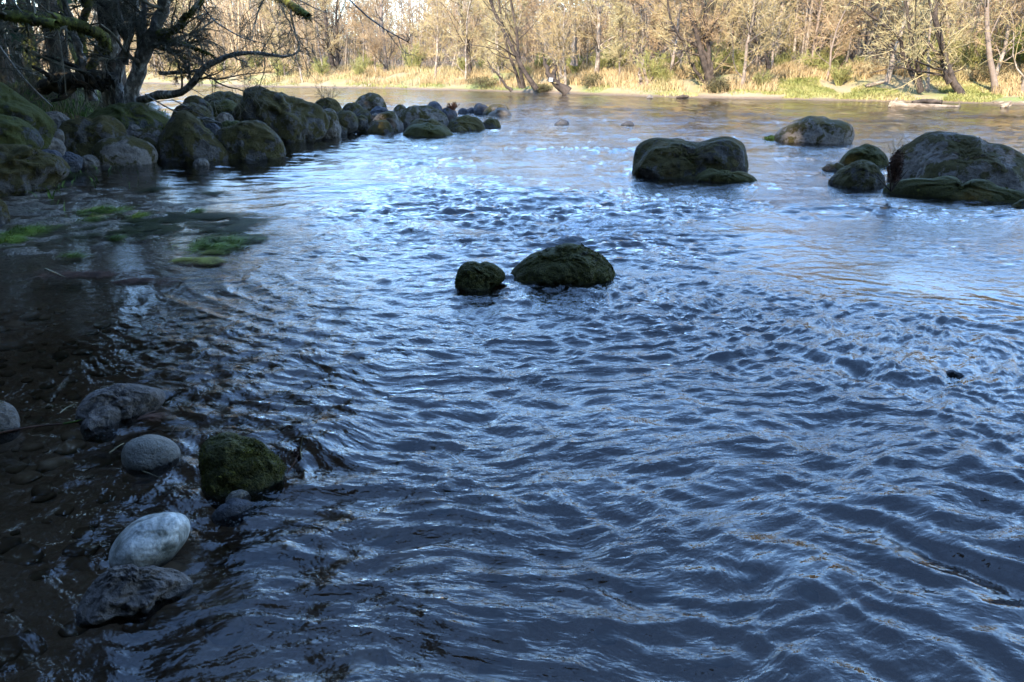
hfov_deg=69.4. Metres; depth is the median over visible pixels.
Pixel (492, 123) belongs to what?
boulder
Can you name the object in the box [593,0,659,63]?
bare tree
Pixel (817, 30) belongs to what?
bare tree
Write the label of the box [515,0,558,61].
bare tree
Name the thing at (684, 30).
bare tree
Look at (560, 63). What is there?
bare tree
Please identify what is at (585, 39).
bare tree
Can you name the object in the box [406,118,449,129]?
boulder
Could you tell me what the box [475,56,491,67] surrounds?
brush
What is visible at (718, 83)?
bramble
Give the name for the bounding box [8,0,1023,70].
wood
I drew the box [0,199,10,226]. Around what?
boulder
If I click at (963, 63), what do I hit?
brush
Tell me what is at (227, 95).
boulder
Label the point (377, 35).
bare tree
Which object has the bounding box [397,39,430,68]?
brush
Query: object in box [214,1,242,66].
bare tree
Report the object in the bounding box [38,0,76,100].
evergreen tree
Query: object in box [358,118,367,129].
stone
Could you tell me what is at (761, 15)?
bare tree
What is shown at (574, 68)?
brush
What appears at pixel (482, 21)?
bare tree
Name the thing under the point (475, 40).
bare tree
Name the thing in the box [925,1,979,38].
bare tree
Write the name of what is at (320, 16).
bare tree
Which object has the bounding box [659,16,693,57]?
bare tree
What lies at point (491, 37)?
bare tree
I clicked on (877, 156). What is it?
boulder
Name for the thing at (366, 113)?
stone
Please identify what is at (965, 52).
brush
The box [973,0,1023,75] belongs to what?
bare tree
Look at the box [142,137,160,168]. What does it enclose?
boulder
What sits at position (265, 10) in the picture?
bare tree
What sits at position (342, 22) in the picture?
bare tree
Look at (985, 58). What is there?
brush
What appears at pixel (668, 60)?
brush
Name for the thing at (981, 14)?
bare tree
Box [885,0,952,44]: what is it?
bare tree
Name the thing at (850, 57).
slim tree
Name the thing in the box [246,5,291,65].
bare tree
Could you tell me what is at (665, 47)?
bare tree
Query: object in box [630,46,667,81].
brush
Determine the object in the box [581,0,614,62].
bare tree
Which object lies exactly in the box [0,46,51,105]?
dead stick
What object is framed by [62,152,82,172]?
stone
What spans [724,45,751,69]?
brush
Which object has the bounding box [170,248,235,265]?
water weed
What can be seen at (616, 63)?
brush
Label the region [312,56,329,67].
brush
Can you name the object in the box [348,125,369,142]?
boulder
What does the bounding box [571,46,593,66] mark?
brush
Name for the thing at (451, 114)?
stone
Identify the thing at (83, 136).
boulder
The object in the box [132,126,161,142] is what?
boulder
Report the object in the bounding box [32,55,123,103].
fallen log
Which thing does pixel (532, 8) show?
bare tree
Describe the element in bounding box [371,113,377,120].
stone
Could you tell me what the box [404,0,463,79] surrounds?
bare tree
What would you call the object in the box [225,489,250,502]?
stone
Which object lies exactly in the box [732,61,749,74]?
brush
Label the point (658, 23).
tall tree
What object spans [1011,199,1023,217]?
stone
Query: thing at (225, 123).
boulder
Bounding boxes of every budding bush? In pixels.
[986,24,1015,61]
[1002,24,1023,64]
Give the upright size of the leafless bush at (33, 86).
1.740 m
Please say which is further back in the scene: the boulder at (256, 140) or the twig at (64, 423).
the boulder at (256, 140)
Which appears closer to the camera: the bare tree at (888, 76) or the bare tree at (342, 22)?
the bare tree at (888, 76)
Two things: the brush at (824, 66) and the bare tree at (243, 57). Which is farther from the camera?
the bare tree at (243, 57)
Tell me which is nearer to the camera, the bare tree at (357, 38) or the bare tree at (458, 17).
the bare tree at (458, 17)
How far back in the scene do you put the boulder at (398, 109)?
24.25 m
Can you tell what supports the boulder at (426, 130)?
on the ground at (946, 626)
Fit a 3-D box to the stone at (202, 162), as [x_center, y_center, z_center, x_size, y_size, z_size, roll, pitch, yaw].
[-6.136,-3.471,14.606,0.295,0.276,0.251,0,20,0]
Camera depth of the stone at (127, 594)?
2.59 m
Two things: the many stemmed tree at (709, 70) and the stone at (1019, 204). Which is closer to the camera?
the stone at (1019, 204)
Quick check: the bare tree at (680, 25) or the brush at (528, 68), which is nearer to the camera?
the bare tree at (680, 25)
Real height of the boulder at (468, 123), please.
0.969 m
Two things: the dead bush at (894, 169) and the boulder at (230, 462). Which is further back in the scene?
the dead bush at (894, 169)
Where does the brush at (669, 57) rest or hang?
on the ground at (946, 626)
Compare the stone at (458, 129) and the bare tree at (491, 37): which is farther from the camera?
the bare tree at (491, 37)
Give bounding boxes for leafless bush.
[0,0,67,88]
[0,7,141,110]
[0,40,26,84]
[0,43,76,97]
[0,72,56,106]
[59,47,131,107]
[86,86,151,114]
[315,79,346,98]
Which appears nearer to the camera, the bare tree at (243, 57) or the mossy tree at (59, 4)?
the mossy tree at (59, 4)
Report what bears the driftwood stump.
in the river water
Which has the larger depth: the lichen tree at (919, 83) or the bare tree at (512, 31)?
the bare tree at (512, 31)
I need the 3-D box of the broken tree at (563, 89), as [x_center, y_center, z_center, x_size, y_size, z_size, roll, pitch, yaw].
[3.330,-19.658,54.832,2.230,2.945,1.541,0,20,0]
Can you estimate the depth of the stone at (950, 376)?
4.57 m
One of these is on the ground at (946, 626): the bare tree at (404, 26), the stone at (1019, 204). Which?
the bare tree at (404, 26)
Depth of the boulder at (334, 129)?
20.57 m
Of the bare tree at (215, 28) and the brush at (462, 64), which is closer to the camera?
the brush at (462, 64)
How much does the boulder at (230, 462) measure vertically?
0.376 m
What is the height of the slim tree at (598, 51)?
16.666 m
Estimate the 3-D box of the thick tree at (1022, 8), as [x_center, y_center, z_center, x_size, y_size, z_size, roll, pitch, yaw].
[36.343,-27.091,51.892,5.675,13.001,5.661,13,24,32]
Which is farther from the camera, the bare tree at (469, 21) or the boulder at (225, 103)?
the bare tree at (469, 21)
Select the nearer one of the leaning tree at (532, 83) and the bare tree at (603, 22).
the leaning tree at (532, 83)
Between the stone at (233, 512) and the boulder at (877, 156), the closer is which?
the stone at (233, 512)
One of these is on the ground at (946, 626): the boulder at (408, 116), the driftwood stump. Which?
the boulder at (408, 116)
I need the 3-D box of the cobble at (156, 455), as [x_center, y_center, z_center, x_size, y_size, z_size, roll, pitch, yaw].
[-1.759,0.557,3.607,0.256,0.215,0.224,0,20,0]
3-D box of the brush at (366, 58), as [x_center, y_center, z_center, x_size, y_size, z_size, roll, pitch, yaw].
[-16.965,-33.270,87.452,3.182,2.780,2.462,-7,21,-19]
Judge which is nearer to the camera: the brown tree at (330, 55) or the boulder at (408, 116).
the boulder at (408, 116)
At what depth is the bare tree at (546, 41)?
85.84 m
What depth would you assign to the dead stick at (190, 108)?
17.11 m
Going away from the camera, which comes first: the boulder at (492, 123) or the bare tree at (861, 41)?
the boulder at (492, 123)
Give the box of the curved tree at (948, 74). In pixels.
[859,0,987,98]
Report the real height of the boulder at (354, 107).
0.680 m
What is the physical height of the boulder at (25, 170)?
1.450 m
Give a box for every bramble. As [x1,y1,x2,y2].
[465,76,497,88]
[531,83,553,92]
[579,71,604,87]
[661,64,682,73]
[705,77,731,92]
[960,65,1015,81]
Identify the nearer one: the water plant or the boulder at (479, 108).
the water plant
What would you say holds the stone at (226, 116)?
on the ground at (946, 626)
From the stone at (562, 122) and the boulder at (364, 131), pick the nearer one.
the boulder at (364, 131)
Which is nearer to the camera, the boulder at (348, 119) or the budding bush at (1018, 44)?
the boulder at (348, 119)
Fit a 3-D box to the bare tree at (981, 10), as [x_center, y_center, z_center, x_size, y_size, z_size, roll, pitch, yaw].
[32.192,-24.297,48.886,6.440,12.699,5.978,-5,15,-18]
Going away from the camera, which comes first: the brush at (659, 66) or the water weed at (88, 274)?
the water weed at (88, 274)
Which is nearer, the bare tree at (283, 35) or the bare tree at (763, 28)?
the bare tree at (763, 28)
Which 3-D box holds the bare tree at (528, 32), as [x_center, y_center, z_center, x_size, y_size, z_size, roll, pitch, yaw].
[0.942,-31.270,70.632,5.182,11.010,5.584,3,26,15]
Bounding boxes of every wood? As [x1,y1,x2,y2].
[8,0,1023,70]
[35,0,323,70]
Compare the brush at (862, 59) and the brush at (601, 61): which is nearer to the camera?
the brush at (862, 59)
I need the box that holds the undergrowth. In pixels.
[7,82,172,210]
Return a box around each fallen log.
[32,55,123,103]
[676,94,688,97]
[865,80,883,87]
[911,99,942,103]
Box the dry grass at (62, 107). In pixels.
[1,77,160,118]
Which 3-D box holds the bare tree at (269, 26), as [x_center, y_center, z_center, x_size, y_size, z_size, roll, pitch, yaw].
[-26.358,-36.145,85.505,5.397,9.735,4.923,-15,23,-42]
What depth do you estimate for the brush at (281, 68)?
83.15 m
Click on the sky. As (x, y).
(78, 0)
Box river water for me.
[0,83,1023,681]
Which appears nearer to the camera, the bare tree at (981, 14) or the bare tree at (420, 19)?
the bare tree at (981, 14)
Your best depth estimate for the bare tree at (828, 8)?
55.06 m
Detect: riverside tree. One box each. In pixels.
[0,0,168,107]
[70,0,423,129]
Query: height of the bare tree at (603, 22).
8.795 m
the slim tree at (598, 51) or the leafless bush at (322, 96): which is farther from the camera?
the slim tree at (598, 51)
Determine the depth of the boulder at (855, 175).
11.90 m
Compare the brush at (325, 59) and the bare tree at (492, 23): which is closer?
the bare tree at (492, 23)
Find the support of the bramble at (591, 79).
on the ground at (946, 626)
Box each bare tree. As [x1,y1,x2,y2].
[133,11,168,72]
[148,0,170,78]
[168,0,206,64]
[199,7,231,54]
[203,0,247,76]
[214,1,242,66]
[214,2,258,60]
[240,0,267,61]
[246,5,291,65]
[254,0,296,75]
[263,1,303,61]
[268,6,294,54]
[279,0,322,81]
[289,0,341,64]
[293,0,348,65]
[316,0,352,66]
[338,0,394,72]
[339,0,389,62]
[339,28,353,60]
[347,9,372,59]
[348,2,408,58]
[376,13,402,65]
[388,0,419,62]
[390,0,432,66]
[397,0,433,59]
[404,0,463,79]
[407,11,438,67]
[418,0,451,55]
[423,0,460,60]
[430,0,471,55]
[435,1,499,71]
[437,0,494,82]
[442,0,484,63]
[459,0,520,72]
[459,2,502,56]
[464,10,486,63]
[476,0,513,71]
[480,0,527,85]
[494,0,523,62]
[499,0,556,58]
[502,0,544,62]
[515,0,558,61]
[519,0,584,78]
[530,0,610,84]
[536,1,571,61]
[544,0,602,66]
[559,0,625,64]
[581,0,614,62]
[582,1,623,59]
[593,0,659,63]
[594,0,647,76]
[595,1,653,55]
[601,0,681,62]
[605,0,677,61]
[639,0,700,76]
[646,0,683,58]
[658,0,738,77]
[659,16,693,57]
[665,0,725,64]
[667,0,733,55]
[696,0,739,54]
[696,0,750,57]
[715,0,804,88]
[721,1,788,67]
[728,0,805,69]
[740,0,786,58]
[746,2,778,67]
[771,0,820,58]
[781,0,822,51]
[784,0,885,79]
[796,0,859,56]
[811,0,858,58]
[823,0,924,59]
[851,0,940,65]
[859,0,959,66]
[870,0,901,59]
[876,0,980,91]
[878,0,974,84]
[880,0,960,58]
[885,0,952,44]
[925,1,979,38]
[952,0,1023,62]
[954,0,1008,59]
[956,0,1023,65]
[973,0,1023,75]
[980,0,1023,91]
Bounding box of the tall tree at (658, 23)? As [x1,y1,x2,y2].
[621,0,664,56]
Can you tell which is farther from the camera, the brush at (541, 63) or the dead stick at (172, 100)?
the brush at (541, 63)
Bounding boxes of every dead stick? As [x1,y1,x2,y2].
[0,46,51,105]
[4,29,59,40]
[30,49,90,80]
[44,29,69,100]
[145,93,219,129]
[171,99,204,120]
[198,116,220,124]
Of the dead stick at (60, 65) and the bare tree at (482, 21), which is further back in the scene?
the bare tree at (482, 21)
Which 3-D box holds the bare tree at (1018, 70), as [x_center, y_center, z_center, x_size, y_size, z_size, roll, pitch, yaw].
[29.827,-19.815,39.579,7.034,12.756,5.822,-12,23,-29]
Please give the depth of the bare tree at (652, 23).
59.78 m
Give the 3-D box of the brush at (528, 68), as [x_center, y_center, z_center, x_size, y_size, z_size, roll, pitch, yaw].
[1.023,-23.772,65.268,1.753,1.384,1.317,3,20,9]
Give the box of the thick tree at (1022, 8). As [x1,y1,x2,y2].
[1009,1,1023,43]
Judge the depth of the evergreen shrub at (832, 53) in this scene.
55.65 m
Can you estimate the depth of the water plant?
19.60 m
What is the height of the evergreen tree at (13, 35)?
20.578 m
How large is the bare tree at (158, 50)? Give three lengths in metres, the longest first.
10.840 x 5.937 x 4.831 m
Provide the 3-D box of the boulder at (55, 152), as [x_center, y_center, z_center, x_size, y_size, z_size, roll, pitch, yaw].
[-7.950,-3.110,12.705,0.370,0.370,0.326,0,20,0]
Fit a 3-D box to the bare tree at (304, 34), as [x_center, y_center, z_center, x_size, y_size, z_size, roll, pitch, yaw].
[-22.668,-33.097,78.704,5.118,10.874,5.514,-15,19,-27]
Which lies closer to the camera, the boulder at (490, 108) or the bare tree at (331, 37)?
the boulder at (490, 108)
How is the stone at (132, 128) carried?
on the boulder at (140, 115)
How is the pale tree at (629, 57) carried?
on the ground at (946, 626)
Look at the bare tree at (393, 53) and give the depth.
100.12 m
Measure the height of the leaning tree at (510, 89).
2.846 m
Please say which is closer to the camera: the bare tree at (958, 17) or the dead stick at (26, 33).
the dead stick at (26, 33)
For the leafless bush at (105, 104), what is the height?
1.347 m
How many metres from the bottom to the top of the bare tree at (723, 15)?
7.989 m
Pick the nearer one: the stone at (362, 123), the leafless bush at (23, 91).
the leafless bush at (23, 91)
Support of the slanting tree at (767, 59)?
on the ground at (946, 626)
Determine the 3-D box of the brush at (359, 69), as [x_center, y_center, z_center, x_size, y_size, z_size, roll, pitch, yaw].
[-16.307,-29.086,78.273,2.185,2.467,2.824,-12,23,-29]
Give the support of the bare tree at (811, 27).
on the ground at (946, 626)
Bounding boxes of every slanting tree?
[722,0,790,63]
[723,0,780,74]
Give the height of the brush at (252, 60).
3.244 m
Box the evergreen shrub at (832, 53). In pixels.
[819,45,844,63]
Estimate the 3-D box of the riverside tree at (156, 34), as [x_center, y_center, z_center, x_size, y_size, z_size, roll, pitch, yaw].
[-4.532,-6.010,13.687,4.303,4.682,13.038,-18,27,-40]
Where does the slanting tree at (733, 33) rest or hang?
on the ground at (946, 626)
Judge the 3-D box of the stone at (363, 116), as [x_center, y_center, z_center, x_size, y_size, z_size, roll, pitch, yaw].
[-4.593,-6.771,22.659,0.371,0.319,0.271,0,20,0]
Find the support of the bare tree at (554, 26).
on the ground at (946, 626)
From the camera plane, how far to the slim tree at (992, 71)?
41.65 m
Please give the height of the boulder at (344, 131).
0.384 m
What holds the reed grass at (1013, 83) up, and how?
on the ground at (946, 626)
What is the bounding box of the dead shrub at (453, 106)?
[446,101,459,109]
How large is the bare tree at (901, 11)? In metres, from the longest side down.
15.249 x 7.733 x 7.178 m
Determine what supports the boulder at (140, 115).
on the ground at (946, 626)
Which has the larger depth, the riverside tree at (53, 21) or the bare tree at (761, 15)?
the bare tree at (761, 15)
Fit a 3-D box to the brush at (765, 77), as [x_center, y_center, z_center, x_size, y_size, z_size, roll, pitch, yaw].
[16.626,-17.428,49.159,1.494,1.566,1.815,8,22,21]
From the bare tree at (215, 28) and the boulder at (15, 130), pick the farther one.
the bare tree at (215, 28)
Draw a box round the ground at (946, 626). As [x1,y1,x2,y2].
[0,28,1023,681]
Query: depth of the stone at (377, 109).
24.67 m
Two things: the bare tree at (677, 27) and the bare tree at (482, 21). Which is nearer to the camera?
the bare tree at (677, 27)
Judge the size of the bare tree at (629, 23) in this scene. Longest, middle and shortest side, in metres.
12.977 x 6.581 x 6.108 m
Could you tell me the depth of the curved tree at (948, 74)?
41.84 m
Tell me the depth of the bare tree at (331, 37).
81.12 m
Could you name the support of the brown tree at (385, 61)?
on the ground at (946, 626)
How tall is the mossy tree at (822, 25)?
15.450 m
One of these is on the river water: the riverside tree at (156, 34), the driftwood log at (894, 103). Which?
the driftwood log at (894, 103)
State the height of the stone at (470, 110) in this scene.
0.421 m
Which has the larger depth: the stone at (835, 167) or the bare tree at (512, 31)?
the bare tree at (512, 31)
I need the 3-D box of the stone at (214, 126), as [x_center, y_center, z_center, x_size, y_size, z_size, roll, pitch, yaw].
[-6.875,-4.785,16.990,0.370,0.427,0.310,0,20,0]
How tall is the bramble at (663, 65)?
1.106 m
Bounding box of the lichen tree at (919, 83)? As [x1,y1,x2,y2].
[823,0,961,93]
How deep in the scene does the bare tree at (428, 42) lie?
79.29 m
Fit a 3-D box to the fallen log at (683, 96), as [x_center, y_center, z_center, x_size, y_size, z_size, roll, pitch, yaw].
[11.138,-15.974,48.320,0.815,0.286,0.282,0,20,0]
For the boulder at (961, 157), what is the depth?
12.06 m
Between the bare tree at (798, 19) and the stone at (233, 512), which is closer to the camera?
the stone at (233, 512)
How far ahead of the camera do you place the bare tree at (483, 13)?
69.20 m
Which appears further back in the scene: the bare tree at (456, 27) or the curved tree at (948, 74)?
the bare tree at (456, 27)
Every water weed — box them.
[0,203,264,258]
[7,170,321,258]
[18,258,228,421]
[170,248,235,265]
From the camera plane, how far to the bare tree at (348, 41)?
113.88 m
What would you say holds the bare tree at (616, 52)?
on the ground at (946, 626)
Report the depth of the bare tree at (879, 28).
52.04 m
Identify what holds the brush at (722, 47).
on the ground at (946, 626)
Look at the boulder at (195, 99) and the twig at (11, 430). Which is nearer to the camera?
the twig at (11, 430)
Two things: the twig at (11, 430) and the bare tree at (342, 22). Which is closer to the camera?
the twig at (11, 430)
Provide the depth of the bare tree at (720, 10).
52.90 m
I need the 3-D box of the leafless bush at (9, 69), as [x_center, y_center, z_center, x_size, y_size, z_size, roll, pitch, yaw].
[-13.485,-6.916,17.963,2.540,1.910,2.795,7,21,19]
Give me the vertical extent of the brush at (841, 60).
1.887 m
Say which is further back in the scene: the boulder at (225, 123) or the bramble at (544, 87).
the bramble at (544, 87)
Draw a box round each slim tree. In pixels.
[567,0,649,71]
[839,1,882,63]
[971,0,1007,92]
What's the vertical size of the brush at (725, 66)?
2.348 m
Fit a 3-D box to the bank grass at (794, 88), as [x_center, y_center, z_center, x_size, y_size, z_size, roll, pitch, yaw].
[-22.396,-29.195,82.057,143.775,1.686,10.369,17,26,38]
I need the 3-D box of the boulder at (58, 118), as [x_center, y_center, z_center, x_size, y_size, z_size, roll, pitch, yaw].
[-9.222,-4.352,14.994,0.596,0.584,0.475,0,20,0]
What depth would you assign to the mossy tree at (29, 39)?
26.83 m
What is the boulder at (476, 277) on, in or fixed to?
in the river water
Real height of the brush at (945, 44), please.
3.411 m
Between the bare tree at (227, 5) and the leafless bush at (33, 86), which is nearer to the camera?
the leafless bush at (33, 86)
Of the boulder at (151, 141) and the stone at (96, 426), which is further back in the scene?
the boulder at (151, 141)
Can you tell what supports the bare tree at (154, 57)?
on the ground at (946, 626)
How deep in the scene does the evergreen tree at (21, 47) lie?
19.97 m
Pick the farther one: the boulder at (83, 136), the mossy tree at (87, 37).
the mossy tree at (87, 37)
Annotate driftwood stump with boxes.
[1000,101,1011,108]
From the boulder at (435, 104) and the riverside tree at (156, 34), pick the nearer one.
the riverside tree at (156, 34)
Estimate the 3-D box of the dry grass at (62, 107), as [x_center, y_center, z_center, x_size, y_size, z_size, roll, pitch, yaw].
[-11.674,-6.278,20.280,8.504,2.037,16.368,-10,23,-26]
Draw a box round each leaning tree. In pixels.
[450,0,538,90]
[483,57,512,91]
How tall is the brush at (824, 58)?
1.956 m
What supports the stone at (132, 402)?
in the river water
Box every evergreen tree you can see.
[0,0,64,67]
[0,0,95,83]
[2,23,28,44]
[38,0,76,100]
[95,0,126,103]
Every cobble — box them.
[108,512,189,567]
[121,434,180,477]
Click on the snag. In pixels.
(574, 62)
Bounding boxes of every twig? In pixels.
[0,422,77,433]
[44,268,65,277]
[63,419,80,424]
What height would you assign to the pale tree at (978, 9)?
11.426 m
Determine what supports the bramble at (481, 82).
on the ground at (946, 626)
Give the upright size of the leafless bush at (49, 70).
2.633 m
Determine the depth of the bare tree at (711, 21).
49.89 m
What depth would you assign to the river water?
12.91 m
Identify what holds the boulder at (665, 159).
on the ground at (946, 626)
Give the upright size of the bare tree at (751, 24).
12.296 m
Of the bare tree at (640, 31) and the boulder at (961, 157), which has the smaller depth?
the boulder at (961, 157)
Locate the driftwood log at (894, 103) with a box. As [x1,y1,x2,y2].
[888,97,960,108]
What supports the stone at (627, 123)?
in the river water
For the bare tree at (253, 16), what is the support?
on the ground at (946, 626)
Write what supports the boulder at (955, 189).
on the ground at (946, 626)
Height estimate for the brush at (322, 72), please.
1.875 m
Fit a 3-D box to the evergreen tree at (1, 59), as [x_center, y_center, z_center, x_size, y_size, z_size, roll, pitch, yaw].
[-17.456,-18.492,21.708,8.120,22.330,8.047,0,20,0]
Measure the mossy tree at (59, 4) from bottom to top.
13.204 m
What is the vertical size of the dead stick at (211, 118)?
0.232 m
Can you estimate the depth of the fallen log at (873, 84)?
44.28 m
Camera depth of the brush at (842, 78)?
47.62 m
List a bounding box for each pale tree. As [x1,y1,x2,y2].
[622,0,653,63]
[948,0,1023,63]
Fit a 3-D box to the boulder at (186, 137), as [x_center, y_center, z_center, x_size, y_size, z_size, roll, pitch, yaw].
[-6.651,-4.028,15.632,1.472,1.635,1.214,6,21,16]
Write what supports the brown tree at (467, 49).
on the ground at (946, 626)
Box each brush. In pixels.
[244,45,264,67]
[267,48,289,76]
[310,59,329,76]
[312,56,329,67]
[349,56,371,76]
[357,47,375,66]
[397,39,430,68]
[457,55,472,70]
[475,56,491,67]
[515,66,532,76]
[532,50,553,68]
[565,52,585,73]
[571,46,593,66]
[589,50,611,69]
[600,34,637,69]
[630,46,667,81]
[655,67,673,84]
[659,51,676,64]
[660,55,679,64]
[679,39,724,81]
[705,32,736,62]
[705,45,732,72]
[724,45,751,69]
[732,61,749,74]
[751,67,773,89]
[768,47,797,66]
[795,47,823,67]
[814,49,834,66]
[815,58,835,71]
[824,50,847,68]
[828,60,856,85]
[846,55,866,67]
[895,26,945,69]
[916,24,967,63]
[945,17,1006,65]
[950,53,983,71]
[978,42,1000,66]
[1003,39,1023,67]
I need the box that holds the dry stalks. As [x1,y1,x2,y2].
[888,135,908,155]
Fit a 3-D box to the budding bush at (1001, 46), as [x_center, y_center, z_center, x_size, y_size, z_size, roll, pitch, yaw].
[33.437,-20.607,51.111,2.925,3.243,2.684,0,20,0]
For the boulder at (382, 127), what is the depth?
21.76 m
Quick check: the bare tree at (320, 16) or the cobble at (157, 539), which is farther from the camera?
the bare tree at (320, 16)
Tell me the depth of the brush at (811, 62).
51.81 m
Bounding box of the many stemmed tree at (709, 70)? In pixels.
[648,0,741,88]
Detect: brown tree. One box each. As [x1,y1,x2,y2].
[303,0,354,69]
[351,0,416,70]
[431,0,490,75]
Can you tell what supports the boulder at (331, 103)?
on the ground at (946, 626)
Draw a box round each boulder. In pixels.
[0,82,56,149]
[0,114,45,149]
[0,144,70,198]
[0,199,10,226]
[42,149,61,156]
[45,111,69,128]
[48,137,65,155]
[58,115,126,156]
[86,102,168,130]
[92,135,157,175]
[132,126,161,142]
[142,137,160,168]
[156,110,228,177]
[171,102,214,125]
[182,95,213,114]
[198,432,287,512]
[203,91,242,102]
[209,99,236,123]
[215,120,285,179]
[219,120,238,127]
[232,86,329,157]
[315,97,341,113]
[318,108,341,147]
[337,110,357,133]
[341,126,346,135]
[342,102,362,114]
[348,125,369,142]
[355,93,386,111]
[367,120,393,144]
[370,111,403,140]
[393,104,405,115]
[398,105,448,138]
[402,122,454,157]
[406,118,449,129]
[428,101,441,110]
[447,115,485,146]
[455,261,505,307]
[474,103,487,118]
[483,103,508,120]
[483,118,500,135]
[488,107,511,124]
[509,243,615,321]
[631,136,749,224]
[693,168,758,208]
[772,116,854,175]
[828,159,885,206]
[839,144,888,176]
[883,175,1023,231]
[887,131,1023,242]
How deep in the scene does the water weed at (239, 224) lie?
8.98 m
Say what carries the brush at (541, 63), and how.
on the ground at (946, 626)
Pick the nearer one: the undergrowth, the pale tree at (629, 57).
the undergrowth
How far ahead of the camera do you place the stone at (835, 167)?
13.89 m
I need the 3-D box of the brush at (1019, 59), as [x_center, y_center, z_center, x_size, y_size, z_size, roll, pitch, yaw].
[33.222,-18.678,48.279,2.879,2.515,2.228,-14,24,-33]
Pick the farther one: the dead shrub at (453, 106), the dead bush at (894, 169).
the dead shrub at (453, 106)
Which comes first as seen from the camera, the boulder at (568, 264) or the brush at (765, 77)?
the boulder at (568, 264)
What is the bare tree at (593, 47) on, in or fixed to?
on the ground at (946, 626)
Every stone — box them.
[0,400,19,443]
[54,129,64,142]
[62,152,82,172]
[75,383,165,428]
[76,564,192,628]
[80,403,120,442]
[81,155,100,171]
[126,124,140,135]
[193,158,209,171]
[205,123,220,133]
[211,498,252,526]
[216,112,233,125]
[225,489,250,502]
[356,109,370,123]
[357,115,367,121]
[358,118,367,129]
[370,106,388,114]
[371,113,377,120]
[442,107,457,120]
[450,126,467,138]
[458,108,467,115]
[467,107,474,116]
[554,119,568,129]
[620,121,633,131]
[821,163,843,178]
[941,370,965,387]
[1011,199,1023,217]
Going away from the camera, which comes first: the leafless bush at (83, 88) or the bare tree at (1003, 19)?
the leafless bush at (83, 88)
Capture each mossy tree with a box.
[1,0,41,80]
[5,0,95,81]
[17,3,96,77]
[35,4,133,66]
[57,0,98,62]
[785,0,861,63]
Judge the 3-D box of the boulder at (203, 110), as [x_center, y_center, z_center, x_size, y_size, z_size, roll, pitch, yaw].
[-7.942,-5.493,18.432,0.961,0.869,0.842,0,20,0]
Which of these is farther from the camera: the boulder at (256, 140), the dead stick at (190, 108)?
the dead stick at (190, 108)
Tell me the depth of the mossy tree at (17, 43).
28.71 m
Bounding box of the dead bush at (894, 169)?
[874,145,907,191]
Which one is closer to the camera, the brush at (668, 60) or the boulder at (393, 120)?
the boulder at (393, 120)
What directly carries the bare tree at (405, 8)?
on the ground at (946, 626)
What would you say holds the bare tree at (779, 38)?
on the ground at (946, 626)
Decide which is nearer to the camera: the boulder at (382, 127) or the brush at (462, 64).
the boulder at (382, 127)
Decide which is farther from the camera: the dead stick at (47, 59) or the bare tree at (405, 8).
the bare tree at (405, 8)
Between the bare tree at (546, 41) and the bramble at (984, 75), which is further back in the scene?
the bare tree at (546, 41)
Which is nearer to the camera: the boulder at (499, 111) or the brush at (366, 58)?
the boulder at (499, 111)
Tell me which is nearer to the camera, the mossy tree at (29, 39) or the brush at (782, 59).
the mossy tree at (29, 39)
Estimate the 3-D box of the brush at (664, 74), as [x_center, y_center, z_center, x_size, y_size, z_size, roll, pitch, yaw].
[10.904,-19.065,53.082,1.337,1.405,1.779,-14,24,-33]
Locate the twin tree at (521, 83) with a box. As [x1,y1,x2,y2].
[475,0,567,88]
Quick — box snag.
[570,7,579,65]
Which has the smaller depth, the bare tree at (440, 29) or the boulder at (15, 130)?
the boulder at (15, 130)
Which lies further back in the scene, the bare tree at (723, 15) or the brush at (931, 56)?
the bare tree at (723, 15)
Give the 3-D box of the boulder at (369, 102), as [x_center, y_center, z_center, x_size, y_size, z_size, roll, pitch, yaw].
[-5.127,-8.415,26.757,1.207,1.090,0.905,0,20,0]
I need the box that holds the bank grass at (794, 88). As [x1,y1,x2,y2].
[147,71,1023,102]
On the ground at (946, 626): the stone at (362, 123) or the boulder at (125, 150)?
the boulder at (125, 150)
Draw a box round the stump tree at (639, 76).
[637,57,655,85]
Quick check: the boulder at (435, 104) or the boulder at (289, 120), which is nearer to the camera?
the boulder at (289, 120)
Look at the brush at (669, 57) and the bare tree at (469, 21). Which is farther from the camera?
the bare tree at (469, 21)
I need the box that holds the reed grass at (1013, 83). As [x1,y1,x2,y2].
[125,58,1023,96]
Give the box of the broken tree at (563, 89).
[542,56,571,95]
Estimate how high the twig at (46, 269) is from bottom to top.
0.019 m
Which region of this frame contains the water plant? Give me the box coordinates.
[762,135,774,142]
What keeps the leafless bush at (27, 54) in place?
on the ground at (946, 626)
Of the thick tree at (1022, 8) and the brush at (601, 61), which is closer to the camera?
the thick tree at (1022, 8)
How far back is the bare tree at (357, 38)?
91.24 m
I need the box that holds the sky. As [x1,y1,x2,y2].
[2,0,568,39]
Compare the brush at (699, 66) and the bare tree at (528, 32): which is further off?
the bare tree at (528, 32)
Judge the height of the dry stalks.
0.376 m

